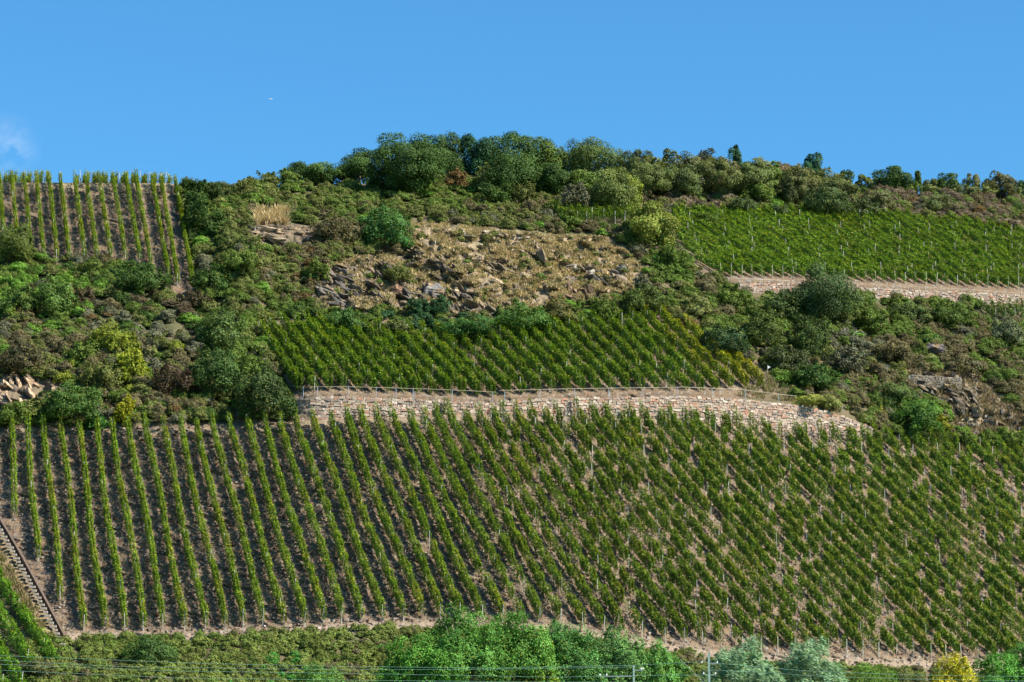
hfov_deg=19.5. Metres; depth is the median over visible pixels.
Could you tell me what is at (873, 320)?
bush
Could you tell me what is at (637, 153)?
broadleaf tree
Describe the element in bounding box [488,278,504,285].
rock
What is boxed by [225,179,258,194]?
bush
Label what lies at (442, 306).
bush
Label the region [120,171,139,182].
vine row
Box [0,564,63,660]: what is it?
vine row
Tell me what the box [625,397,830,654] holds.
vine row
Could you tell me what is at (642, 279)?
bush
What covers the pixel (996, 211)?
scrub
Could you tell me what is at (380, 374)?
vine row
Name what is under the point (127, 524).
vine row
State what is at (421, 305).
bush
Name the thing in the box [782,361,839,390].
bush
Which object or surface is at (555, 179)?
broadleaf tree
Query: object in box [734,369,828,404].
dry grass
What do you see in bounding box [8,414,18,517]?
vine row
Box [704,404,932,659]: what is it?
vine row
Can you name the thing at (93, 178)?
vine row
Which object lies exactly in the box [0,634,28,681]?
vine row
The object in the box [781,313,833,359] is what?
bush
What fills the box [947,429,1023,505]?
vine row
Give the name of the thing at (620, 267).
rock
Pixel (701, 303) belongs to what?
bush
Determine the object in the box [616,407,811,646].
vine row
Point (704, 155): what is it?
broadleaf tree
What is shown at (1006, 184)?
broadleaf tree
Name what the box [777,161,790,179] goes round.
broadleaf tree
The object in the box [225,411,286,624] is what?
vine row
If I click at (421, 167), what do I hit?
broadleaf tree
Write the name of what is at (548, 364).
vine row
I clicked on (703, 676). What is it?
willow tree
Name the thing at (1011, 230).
vine row
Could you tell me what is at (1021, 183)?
broadleaf tree
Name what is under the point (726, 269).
vine row
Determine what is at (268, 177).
bush
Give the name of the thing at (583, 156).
broadleaf tree
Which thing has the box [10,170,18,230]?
vine row
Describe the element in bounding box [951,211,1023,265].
vine row
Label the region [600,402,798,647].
vine row
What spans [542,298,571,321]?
bush
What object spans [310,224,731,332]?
scrub
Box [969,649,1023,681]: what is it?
broadleaf tree
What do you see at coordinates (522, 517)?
vine row
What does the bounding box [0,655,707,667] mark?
overhead wire
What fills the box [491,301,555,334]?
bush
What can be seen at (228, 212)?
bush
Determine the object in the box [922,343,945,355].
rock
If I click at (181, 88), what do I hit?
sky
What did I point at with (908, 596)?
vine row
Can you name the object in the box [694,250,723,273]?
vine row
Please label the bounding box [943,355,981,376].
bush
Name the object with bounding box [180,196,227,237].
bush
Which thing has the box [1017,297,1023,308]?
vine row
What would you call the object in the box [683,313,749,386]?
vine row
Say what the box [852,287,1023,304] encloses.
retaining wall
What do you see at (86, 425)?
bush
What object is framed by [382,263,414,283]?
bush
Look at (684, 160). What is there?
bush
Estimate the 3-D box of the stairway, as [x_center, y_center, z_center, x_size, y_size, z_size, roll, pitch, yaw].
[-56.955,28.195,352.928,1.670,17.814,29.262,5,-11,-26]
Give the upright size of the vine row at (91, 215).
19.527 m
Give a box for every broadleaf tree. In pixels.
[282,161,337,185]
[338,147,380,183]
[365,131,447,193]
[410,129,466,174]
[453,133,495,176]
[475,130,547,172]
[482,153,545,191]
[520,639,559,681]
[526,136,571,170]
[533,162,572,194]
[560,135,629,177]
[566,169,599,193]
[588,166,641,213]
[620,200,680,248]
[621,148,653,174]
[621,173,643,204]
[626,160,671,197]
[660,148,677,162]
[660,164,706,196]
[693,148,717,161]
[695,156,745,194]
[729,160,776,195]
[739,156,772,169]
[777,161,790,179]
[778,166,821,199]
[789,260,864,321]
[801,152,823,175]
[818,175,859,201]
[839,169,854,183]
[855,174,872,188]
[870,165,914,189]
[911,170,922,194]
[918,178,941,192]
[936,172,960,192]
[961,173,980,187]
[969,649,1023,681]
[984,170,1018,199]
[1000,640,1023,681]
[1015,180,1023,199]
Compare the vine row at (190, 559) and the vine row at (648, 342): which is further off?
the vine row at (648, 342)
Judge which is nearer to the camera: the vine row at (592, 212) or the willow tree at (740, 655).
the willow tree at (740, 655)
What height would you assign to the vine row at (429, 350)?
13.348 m
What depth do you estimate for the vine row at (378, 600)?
369.53 m
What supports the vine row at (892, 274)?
on the hillside
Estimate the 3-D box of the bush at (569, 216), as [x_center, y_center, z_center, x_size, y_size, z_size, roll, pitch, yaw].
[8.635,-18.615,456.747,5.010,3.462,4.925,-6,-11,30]
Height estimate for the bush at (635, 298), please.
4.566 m
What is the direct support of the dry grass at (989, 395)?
on the hillside
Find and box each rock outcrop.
[0,374,54,401]
[251,226,285,246]
[312,269,344,295]
[312,283,362,309]
[326,264,356,281]
[348,278,386,299]
[361,259,385,273]
[375,262,408,284]
[395,287,425,303]
[405,246,439,264]
[422,270,472,306]
[425,261,455,277]
[451,228,529,240]
[456,296,496,313]
[487,262,517,273]
[519,242,546,263]
[564,265,586,271]
[565,280,595,306]
[591,269,627,285]
[902,371,960,397]
[945,384,982,409]
[979,419,1004,425]
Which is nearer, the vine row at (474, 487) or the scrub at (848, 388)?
the vine row at (474, 487)
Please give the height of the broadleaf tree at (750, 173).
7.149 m
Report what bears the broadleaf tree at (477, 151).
on the hillside
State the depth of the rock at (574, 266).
444.25 m
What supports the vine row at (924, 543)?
on the hillside
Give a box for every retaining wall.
[297,395,898,441]
[738,282,793,293]
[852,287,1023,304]
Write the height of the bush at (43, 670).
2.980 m
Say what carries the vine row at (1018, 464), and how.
on the hillside
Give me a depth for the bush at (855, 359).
438.53 m
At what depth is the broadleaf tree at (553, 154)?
492.45 m
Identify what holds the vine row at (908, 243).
on the hillside
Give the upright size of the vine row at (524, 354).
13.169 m
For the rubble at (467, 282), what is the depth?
438.18 m
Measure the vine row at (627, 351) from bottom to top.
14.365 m
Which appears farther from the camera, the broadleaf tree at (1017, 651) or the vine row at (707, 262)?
the vine row at (707, 262)
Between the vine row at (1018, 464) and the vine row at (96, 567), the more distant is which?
the vine row at (1018, 464)
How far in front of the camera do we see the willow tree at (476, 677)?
325.05 m
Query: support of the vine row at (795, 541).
on the hillside
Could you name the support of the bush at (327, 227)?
on the hillside
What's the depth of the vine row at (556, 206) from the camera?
463.45 m
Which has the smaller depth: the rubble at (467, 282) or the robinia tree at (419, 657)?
the robinia tree at (419, 657)
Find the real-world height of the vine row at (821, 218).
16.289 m
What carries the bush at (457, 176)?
on the hillside
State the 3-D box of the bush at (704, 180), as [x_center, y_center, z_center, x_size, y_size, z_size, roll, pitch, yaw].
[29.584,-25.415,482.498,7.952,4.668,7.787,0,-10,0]
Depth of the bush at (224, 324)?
408.45 m
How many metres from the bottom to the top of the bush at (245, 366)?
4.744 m
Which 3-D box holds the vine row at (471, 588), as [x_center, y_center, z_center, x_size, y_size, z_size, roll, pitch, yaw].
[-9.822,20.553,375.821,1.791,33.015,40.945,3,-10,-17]
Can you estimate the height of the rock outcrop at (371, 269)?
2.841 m
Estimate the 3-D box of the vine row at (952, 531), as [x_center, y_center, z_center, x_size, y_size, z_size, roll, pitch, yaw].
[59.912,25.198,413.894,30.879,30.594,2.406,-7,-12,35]
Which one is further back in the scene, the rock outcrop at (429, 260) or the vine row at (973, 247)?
the vine row at (973, 247)
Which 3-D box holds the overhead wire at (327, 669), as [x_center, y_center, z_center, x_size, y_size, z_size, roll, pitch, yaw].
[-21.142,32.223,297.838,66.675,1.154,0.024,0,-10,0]
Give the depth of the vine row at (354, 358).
407.85 m
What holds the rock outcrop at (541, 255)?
on the hillside
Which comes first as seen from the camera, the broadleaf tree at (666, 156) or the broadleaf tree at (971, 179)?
the broadleaf tree at (666, 156)
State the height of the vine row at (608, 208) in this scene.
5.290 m
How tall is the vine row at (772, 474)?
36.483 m
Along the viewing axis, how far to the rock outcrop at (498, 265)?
440.65 m
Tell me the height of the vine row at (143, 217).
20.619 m
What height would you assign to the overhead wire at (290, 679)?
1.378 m
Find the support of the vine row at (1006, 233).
on the hillside
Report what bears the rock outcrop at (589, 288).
on the hillside
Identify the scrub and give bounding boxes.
[0,242,320,424]
[173,169,677,252]
[253,224,416,305]
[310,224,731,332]
[322,225,638,315]
[662,178,1023,227]
[663,276,1023,447]
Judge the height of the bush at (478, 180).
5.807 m
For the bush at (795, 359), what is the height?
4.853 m
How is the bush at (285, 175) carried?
on the hillside
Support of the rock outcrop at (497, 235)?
on the hillside
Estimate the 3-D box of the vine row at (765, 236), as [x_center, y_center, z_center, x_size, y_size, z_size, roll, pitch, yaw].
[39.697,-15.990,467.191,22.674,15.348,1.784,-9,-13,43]
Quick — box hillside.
[0,182,1023,681]
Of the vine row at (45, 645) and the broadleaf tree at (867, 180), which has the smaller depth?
the vine row at (45, 645)
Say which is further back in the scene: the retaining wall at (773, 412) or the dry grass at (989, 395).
the dry grass at (989, 395)
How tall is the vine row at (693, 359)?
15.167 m
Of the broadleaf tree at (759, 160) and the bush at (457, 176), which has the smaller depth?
the bush at (457, 176)
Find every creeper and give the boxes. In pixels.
[791,394,830,406]
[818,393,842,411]
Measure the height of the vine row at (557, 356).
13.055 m
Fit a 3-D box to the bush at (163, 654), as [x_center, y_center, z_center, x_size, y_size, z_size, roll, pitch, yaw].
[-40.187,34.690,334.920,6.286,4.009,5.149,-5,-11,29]
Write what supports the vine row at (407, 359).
on the hillside
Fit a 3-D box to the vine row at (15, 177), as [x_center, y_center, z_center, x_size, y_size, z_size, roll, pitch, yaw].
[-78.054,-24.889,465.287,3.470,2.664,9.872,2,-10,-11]
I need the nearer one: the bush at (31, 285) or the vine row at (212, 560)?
the vine row at (212, 560)
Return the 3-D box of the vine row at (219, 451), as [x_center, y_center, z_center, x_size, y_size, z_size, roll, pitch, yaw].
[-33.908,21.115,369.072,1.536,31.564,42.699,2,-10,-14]
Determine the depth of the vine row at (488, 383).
412.58 m
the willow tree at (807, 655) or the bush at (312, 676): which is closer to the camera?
the bush at (312, 676)
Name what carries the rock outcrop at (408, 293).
on the hillside
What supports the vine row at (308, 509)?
on the hillside
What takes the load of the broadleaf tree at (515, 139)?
on the hillside
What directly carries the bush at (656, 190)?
on the hillside
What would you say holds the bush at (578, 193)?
on the hillside
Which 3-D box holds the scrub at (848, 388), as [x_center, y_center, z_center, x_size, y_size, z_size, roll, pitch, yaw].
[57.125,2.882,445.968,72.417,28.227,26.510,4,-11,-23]
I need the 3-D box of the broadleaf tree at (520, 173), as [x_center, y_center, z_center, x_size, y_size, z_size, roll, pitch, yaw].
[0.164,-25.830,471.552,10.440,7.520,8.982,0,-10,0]
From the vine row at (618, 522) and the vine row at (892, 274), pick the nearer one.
the vine row at (618, 522)
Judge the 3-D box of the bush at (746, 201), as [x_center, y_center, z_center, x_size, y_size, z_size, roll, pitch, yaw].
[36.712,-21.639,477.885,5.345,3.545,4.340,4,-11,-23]
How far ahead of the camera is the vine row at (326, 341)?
407.75 m
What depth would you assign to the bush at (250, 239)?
431.64 m
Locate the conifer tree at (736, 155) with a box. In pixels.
[727,144,742,167]
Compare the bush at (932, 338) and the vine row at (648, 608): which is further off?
the bush at (932, 338)
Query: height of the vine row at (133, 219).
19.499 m
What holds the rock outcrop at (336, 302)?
on the hillside
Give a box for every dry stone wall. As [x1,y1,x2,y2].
[254,224,310,233]
[902,374,962,389]
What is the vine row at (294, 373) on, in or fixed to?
on the hillside
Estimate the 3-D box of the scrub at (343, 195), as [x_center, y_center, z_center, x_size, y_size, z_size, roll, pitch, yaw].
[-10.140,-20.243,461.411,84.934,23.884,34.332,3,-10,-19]
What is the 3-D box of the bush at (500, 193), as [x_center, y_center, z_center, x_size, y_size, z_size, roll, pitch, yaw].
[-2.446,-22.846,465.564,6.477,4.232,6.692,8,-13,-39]
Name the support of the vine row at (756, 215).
on the hillside
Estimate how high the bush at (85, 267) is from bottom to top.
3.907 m
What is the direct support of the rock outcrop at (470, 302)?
on the hillside
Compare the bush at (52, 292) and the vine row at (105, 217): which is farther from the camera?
the vine row at (105, 217)
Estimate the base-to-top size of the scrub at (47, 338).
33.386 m
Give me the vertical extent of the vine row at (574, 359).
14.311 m
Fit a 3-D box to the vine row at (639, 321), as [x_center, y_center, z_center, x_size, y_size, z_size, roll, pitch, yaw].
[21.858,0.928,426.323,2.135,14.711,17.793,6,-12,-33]
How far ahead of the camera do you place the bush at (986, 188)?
507.77 m
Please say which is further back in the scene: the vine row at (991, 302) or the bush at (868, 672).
the vine row at (991, 302)
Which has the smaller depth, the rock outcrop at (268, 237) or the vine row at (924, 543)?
the vine row at (924, 543)
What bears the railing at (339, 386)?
on the retaining wall at (773, 412)
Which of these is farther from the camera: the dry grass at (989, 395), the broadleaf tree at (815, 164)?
the broadleaf tree at (815, 164)
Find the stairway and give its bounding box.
[0,517,68,645]
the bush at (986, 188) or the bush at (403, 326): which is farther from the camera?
the bush at (986, 188)
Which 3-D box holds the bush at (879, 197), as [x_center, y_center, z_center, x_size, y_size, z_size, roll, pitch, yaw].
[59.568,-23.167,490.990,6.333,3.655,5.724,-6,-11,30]
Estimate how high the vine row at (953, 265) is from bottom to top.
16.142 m
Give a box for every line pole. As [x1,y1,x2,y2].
[599,665,643,681]
[701,653,717,681]
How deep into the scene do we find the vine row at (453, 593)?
374.17 m
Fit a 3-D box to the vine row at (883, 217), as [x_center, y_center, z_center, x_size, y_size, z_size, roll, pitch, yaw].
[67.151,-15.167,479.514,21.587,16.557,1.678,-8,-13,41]
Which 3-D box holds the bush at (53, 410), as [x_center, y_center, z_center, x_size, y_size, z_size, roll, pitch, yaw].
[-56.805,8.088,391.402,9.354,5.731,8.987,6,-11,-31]
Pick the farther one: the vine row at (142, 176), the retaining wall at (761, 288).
the vine row at (142, 176)
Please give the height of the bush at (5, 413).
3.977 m
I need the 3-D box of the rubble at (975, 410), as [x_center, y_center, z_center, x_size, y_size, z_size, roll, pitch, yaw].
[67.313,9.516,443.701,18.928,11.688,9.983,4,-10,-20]
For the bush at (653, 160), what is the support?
on the hillside
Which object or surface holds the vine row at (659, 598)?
on the hillside
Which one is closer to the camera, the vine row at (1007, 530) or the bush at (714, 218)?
the vine row at (1007, 530)
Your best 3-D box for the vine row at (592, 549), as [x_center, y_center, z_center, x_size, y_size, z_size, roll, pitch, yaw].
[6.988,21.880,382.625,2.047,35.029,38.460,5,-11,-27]
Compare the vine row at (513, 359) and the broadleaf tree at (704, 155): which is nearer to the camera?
the vine row at (513, 359)
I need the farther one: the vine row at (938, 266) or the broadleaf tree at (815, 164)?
the broadleaf tree at (815, 164)
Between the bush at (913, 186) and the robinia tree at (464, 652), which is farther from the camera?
the bush at (913, 186)
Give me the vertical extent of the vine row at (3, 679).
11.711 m
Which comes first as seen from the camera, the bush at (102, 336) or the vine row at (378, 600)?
the vine row at (378, 600)
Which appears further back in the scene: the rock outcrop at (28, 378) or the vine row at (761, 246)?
the vine row at (761, 246)
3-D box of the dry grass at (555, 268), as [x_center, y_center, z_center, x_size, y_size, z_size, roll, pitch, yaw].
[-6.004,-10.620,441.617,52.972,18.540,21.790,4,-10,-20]
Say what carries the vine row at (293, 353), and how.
on the hillside
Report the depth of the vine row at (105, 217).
445.34 m
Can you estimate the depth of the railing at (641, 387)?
412.74 m
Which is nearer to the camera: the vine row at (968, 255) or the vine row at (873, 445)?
the vine row at (873, 445)
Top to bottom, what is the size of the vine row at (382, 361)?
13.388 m
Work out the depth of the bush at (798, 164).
494.67 m
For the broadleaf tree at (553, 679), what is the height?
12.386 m
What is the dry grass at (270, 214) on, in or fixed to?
on the hillside
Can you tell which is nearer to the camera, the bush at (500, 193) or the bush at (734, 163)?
the bush at (500, 193)
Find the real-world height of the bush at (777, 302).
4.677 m
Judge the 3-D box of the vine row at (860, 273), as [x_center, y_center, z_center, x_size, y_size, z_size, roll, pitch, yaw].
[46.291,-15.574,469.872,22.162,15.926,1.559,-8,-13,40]
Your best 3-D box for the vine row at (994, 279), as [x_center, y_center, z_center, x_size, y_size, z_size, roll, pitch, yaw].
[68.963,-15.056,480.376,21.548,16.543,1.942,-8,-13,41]
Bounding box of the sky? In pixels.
[0,0,1023,193]
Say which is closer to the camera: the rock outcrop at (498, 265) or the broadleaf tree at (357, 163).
the rock outcrop at (498, 265)
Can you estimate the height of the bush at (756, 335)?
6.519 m
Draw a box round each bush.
[0,223,35,265]
[0,285,42,312]
[0,339,44,373]
[0,400,39,427]
[20,395,45,419]
[22,283,36,295]
[22,658,58,679]
[31,274,79,314]
[38,382,108,421]
[61,339,100,359]
[71,285,96,304]
[73,261,104,282]
[76,359,123,390]
[82,412,108,431]
[87,323,142,351]
[110,394,140,426]
[113,261,175,293]
[114,348,150,381]
[121,633,179,664]
[152,362,201,397]
[173,289,213,306]
[179,178,213,199]
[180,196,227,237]
[183,190,211,214]
[184,347,246,392]
[188,262,233,292]
[194,305,251,348]
[204,181,234,196]
[214,203,240,223]
[219,248,259,271]
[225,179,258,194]
[233,354,264,381]
[233,360,297,422]
[238,233,261,246]
[243,170,279,186]
[261,167,307,186]
[276,397,298,419]
[292,663,344,681]
[301,259,330,283]
[309,215,363,241]
[317,163,361,184]
[322,306,368,331]
[357,204,415,245]
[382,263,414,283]
[384,318,414,338]
[397,235,413,248]
[405,298,431,314]
[429,293,452,317]
[437,315,494,341]
[440,167,468,190]
[466,162,497,192]
[472,181,516,203]
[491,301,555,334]
[511,181,539,207]
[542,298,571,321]
[554,181,593,211]
[555,209,586,226]
[589,297,621,321]
[621,283,667,312]
[628,155,669,169]
[635,274,654,291]
[650,172,671,193]
[657,244,691,266]
[666,150,702,168]
[676,174,717,194]
[680,293,713,318]
[695,211,720,225]
[697,323,749,355]
[706,157,740,171]
[718,282,751,308]
[727,195,756,210]
[739,181,775,202]
[742,306,790,346]
[755,160,786,180]
[761,343,810,371]
[763,290,801,317]
[771,203,791,215]
[776,176,807,203]
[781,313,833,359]
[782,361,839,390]
[785,163,811,178]
[796,184,853,215]
[813,166,844,180]
[823,344,868,374]
[826,177,860,200]
[845,661,899,681]
[851,197,880,216]
[855,309,890,331]
[863,189,895,207]
[864,177,884,188]
[867,341,911,363]
[871,381,915,407]
[888,300,934,322]
[889,399,945,433]
[889,665,925,681]
[894,179,921,192]
[919,193,954,210]
[921,334,944,341]
[927,651,980,681]
[928,299,976,327]
[936,414,952,430]
[943,184,981,193]
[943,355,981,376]
[977,178,1000,195]
[991,316,1023,346]
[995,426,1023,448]
[997,187,1023,199]
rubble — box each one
[317,225,640,314]
[915,371,1021,438]
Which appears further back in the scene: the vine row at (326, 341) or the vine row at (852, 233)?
the vine row at (852, 233)
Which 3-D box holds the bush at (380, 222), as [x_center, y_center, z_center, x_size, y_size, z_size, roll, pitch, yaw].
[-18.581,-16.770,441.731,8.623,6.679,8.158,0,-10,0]
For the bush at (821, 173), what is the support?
on the hillside
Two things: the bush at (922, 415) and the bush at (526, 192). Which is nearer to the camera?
the bush at (922, 415)
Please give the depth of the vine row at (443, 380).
410.88 m
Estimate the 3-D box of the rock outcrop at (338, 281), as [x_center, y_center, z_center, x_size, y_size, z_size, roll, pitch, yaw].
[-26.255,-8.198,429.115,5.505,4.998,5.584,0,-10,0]
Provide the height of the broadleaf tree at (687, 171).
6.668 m
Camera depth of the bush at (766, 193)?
481.60 m
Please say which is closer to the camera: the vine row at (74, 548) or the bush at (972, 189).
the vine row at (74, 548)
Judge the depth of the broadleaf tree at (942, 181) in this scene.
506.66 m
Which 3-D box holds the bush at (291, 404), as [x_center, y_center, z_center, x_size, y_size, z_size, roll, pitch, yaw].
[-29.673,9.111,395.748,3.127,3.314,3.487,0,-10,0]
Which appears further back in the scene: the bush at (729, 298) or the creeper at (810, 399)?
the bush at (729, 298)
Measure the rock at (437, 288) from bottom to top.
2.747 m
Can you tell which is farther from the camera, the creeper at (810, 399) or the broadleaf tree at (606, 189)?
the broadleaf tree at (606, 189)
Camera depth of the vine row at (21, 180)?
461.91 m
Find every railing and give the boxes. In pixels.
[303,386,387,397]
[403,388,492,402]
[499,387,791,400]
[854,283,1016,293]
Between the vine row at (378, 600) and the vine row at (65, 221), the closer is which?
the vine row at (378, 600)
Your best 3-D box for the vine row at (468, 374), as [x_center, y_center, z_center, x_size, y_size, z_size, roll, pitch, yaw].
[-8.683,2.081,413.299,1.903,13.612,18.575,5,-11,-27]
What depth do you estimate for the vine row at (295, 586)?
367.61 m
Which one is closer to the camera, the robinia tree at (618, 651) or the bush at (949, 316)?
the robinia tree at (618, 651)
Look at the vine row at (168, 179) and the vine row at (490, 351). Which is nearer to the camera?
the vine row at (490, 351)
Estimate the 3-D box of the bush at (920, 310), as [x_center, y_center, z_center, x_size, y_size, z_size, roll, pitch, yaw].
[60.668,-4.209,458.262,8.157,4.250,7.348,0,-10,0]
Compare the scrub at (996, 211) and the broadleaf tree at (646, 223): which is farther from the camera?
the scrub at (996, 211)
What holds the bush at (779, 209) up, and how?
on the hillside
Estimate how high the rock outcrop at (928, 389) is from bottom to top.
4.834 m
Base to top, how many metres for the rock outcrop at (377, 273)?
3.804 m
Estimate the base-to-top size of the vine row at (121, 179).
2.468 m
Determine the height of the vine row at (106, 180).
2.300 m
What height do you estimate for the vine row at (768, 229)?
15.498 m
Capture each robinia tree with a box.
[373,632,454,681]
[428,599,508,681]
[470,608,567,681]
[529,618,610,681]
[570,624,656,681]
[618,636,692,681]
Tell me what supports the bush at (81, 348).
on the hillside
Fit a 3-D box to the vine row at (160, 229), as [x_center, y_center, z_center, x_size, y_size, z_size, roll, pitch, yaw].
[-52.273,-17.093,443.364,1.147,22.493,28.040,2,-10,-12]
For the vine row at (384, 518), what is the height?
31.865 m
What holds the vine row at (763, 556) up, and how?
on the hillside
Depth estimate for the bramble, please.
338.01 m
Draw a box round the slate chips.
[0,420,1023,670]
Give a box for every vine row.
[0,169,7,181]
[0,172,6,233]
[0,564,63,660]
[0,599,37,674]
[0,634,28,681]
[0,664,10,681]
[5,168,18,181]
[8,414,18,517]
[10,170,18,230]
[18,171,33,181]
[22,171,32,246]
[24,413,43,560]
[26,169,41,182]
[33,170,55,182]
[34,170,45,253]
[39,413,64,601]
[46,170,59,260]
[56,416,87,630]
[58,171,71,258]
[72,168,87,257]
[74,416,109,629]
[76,172,90,182]
[82,170,96,182]
[83,170,98,258]
[90,169,108,182]
[93,416,127,629]
[97,171,113,256]
[102,172,116,182]
[109,416,147,630]
[110,170,127,260]
[115,171,123,182]
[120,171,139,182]
[123,170,142,261]
[124,414,164,627]
[133,171,149,182]
[134,169,152,263]
[141,412,188,629]
[142,171,157,182]
[150,172,170,274]
[153,171,168,182]
[156,171,173,182]
[159,172,180,286]
[160,415,209,626]
[173,174,193,285]
[177,411,227,629]
[193,418,245,624]
[209,410,265,624]
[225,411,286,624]
[244,414,307,626]
[255,318,303,389]
[262,412,328,621]
[267,311,319,392]
[277,410,344,622]
[279,310,334,389]
[292,407,365,617]
[293,313,347,388]
[303,309,365,389]
[308,408,385,621]
[315,312,378,389]
[327,409,406,621]
[328,313,391,391]
[342,402,424,617]
[344,322,408,391]
[356,402,444,619]
[357,316,422,392]
[371,402,465,615]
[373,316,437,395]
[387,401,485,620]
[389,320,451,393]
[404,319,467,392]
[405,405,505,622]
[417,318,481,394]
[420,404,524,616]
[432,400,543,623]
[433,318,497,396]
[442,397,561,622]
[453,323,513,394]
[461,405,585,626]
[468,329,526,395]
[474,402,607,630]
[485,323,541,391]
[489,402,624,628]
[493,319,556,390]
[499,397,644,637]
[507,319,572,390]
[510,397,667,643]
[523,325,585,390]
[525,396,690,641]
[534,322,601,390]
[541,402,706,646]
[548,312,615,389]
[551,197,567,220]
[552,399,724,646]
[560,200,581,219]
[562,313,629,388]
[565,411,743,645]
[569,200,590,219]
[572,396,764,650]
[577,310,645,388]
[578,200,600,221]
[588,401,780,652]
[589,198,610,222]
[589,308,660,388]
[597,203,618,221]
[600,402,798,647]
[605,311,675,389]
[608,200,628,221]
[616,199,631,218]
[616,308,689,388]
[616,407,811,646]
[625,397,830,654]
[629,306,704,390]
[639,398,848,653]
[640,305,719,387]
[653,305,734,387]
[657,406,865,656]
[666,401,880,656]
[671,208,774,277]
[672,202,784,275]
[675,217,764,277]
[675,223,753,274]
[675,229,744,275]
[680,203,795,278]
[680,406,897,658]
[683,240,733,277]
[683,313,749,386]
[687,404,915,659]
[691,203,805,278]
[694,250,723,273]
[701,203,814,279]
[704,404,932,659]
[708,201,825,277]
[719,410,946,654]
[720,204,834,275]
[724,344,764,385]
[730,205,846,278]
[731,405,961,657]
[739,205,856,279]
[747,409,979,655]
[753,206,866,280]
[759,413,998,654]
[760,204,877,280]
[770,207,887,281]
[776,419,1016,656]
[779,203,896,283]
[789,203,907,283]
[791,417,1022,658]
[799,203,917,282]
[801,419,1023,641]
[809,207,928,284]
[816,418,1023,628]
[820,203,937,285]
[827,420,1023,615]
[832,207,948,286]
[842,210,959,284]
[845,423,1023,600]
[852,209,969,285]
[860,420,1023,588]
[863,207,980,285]
[871,421,1023,573]
[875,208,989,287]
[881,423,1023,566]
[884,206,999,285]
[894,208,1009,288]
[899,428,1023,551]
[905,207,1020,289]
[909,424,1023,540]
[916,213,1023,284]
[927,428,1023,528]
[930,216,1023,276]
[935,428,1023,516]
[940,214,1023,271]
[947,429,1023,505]
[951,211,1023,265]
[961,214,1023,260]
[964,425,1021,491]
[975,216,1023,253]
[979,296,996,318]
[980,433,1023,482]
[988,220,1023,248]
[989,297,1006,320]
[996,434,1023,473]
[998,296,1016,315]
[1001,220,1023,240]
[1005,437,1023,462]
[1008,296,1023,319]
[1014,225,1023,234]
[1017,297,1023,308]
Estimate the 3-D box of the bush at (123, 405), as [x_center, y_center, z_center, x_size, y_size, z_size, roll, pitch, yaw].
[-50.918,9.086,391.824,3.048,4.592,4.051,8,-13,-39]
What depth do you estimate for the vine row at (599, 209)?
462.93 m
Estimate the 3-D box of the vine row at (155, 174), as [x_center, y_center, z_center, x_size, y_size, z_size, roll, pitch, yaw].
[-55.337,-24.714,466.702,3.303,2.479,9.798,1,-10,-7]
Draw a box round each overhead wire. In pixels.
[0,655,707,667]
[2,660,607,669]
[2,664,652,676]
[4,670,497,681]
[710,662,1019,676]
[721,670,998,680]
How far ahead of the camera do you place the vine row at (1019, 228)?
494.87 m
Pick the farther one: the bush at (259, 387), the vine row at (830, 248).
the vine row at (830, 248)
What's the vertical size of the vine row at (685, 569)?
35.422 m
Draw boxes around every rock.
[391,283,404,294]
[424,283,444,297]
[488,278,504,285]
[563,264,576,269]
[587,269,594,279]
[616,265,626,271]
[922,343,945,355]
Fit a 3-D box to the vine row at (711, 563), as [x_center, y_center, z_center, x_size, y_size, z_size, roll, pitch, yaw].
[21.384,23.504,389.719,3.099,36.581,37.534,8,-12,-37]
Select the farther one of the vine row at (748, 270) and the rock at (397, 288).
the vine row at (748, 270)
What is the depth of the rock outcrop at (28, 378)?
397.09 m
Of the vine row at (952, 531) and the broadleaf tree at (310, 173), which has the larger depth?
the broadleaf tree at (310, 173)
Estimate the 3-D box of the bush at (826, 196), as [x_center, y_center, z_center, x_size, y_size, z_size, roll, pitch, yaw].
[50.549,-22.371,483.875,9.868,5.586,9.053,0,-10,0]
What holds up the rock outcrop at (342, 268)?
on the hillside
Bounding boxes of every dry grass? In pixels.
[0,544,56,650]
[250,203,294,225]
[317,221,651,312]
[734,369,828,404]
[854,431,1023,458]
[901,368,1023,437]
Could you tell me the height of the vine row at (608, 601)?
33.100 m
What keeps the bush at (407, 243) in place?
on the hillside
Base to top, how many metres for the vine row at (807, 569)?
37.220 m
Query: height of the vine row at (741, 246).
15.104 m
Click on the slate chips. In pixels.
(202, 564)
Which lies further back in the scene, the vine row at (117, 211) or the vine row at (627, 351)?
the vine row at (117, 211)
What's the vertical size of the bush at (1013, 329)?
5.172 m
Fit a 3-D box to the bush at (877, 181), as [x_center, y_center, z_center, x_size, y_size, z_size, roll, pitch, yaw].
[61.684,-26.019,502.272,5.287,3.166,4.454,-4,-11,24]
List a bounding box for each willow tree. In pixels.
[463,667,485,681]
[696,668,723,681]
[702,635,786,681]
[775,636,848,681]
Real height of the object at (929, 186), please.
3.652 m
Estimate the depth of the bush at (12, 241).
429.35 m
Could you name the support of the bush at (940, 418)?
on the hillside
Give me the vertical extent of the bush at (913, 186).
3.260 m
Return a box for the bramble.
[19,620,1005,681]
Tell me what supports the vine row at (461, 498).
on the hillside
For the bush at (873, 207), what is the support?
on the hillside
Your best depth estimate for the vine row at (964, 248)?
482.19 m
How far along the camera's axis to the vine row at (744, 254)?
461.94 m

